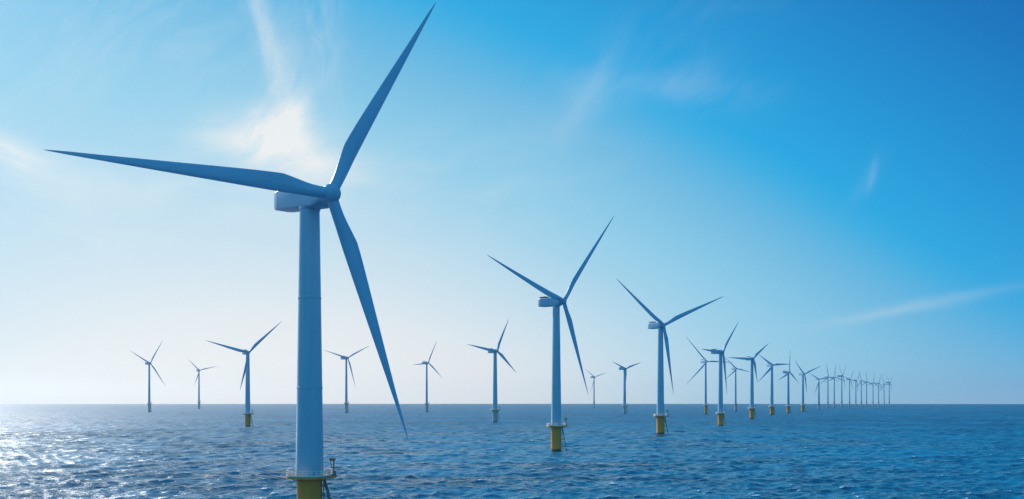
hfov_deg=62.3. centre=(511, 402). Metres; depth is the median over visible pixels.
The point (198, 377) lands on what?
wind turbine
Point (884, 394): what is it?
wind turbine
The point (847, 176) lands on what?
sky
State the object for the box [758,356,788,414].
wind turbine
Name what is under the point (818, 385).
wind turbine
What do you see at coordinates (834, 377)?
wind turbine
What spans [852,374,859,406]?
wind turbine
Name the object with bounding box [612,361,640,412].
wind turbine
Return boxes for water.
[0,404,1023,498]
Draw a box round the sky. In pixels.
[0,0,1023,403]
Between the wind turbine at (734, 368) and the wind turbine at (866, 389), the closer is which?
the wind turbine at (734, 368)
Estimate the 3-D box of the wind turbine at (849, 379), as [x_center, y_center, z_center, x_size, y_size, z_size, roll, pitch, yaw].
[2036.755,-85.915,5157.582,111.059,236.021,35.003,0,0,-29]
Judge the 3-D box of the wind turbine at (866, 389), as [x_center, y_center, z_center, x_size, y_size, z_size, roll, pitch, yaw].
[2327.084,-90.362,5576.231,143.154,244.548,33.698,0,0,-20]
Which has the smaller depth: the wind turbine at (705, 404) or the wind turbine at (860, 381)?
the wind turbine at (705, 404)
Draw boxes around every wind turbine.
[46,4,434,498]
[131,342,164,411]
[188,359,215,408]
[206,321,281,426]
[325,347,366,412]
[414,344,440,411]
[468,319,515,421]
[486,216,613,451]
[589,372,606,406]
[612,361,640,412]
[616,278,723,434]
[687,338,732,413]
[703,323,737,425]
[725,357,748,411]
[728,343,768,418]
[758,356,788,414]
[779,361,797,412]
[795,361,817,411]
[811,374,829,408]
[820,363,838,407]
[825,376,842,407]
[837,367,845,406]
[843,371,853,406]
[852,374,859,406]
[856,376,867,405]
[860,374,870,405]
[868,380,880,405]
[876,377,882,405]
[881,377,889,405]
[886,374,893,405]
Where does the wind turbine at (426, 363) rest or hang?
in the water
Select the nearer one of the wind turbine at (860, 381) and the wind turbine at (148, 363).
the wind turbine at (148, 363)
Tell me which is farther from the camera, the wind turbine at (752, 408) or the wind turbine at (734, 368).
the wind turbine at (734, 368)
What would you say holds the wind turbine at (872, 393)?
in the water
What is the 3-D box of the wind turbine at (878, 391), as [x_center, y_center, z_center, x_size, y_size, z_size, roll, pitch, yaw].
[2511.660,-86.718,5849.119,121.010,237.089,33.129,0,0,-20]
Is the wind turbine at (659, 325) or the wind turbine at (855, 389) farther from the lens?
the wind turbine at (855, 389)
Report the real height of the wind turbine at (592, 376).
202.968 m
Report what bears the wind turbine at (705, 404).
in the water
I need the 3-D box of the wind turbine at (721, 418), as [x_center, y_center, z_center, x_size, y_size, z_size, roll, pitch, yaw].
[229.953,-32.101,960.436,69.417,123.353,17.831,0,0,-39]
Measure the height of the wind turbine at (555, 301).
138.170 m
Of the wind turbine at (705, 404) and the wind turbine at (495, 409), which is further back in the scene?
the wind turbine at (705, 404)
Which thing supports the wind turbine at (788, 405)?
in the water
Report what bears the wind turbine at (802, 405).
in the water
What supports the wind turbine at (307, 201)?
in the water
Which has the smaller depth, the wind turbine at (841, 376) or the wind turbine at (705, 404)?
the wind turbine at (705, 404)
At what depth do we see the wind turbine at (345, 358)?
2125.10 m
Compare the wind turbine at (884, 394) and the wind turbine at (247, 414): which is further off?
the wind turbine at (884, 394)
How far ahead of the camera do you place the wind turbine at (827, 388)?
3897.83 m
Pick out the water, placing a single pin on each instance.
(455, 451)
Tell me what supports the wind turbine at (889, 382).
in the water

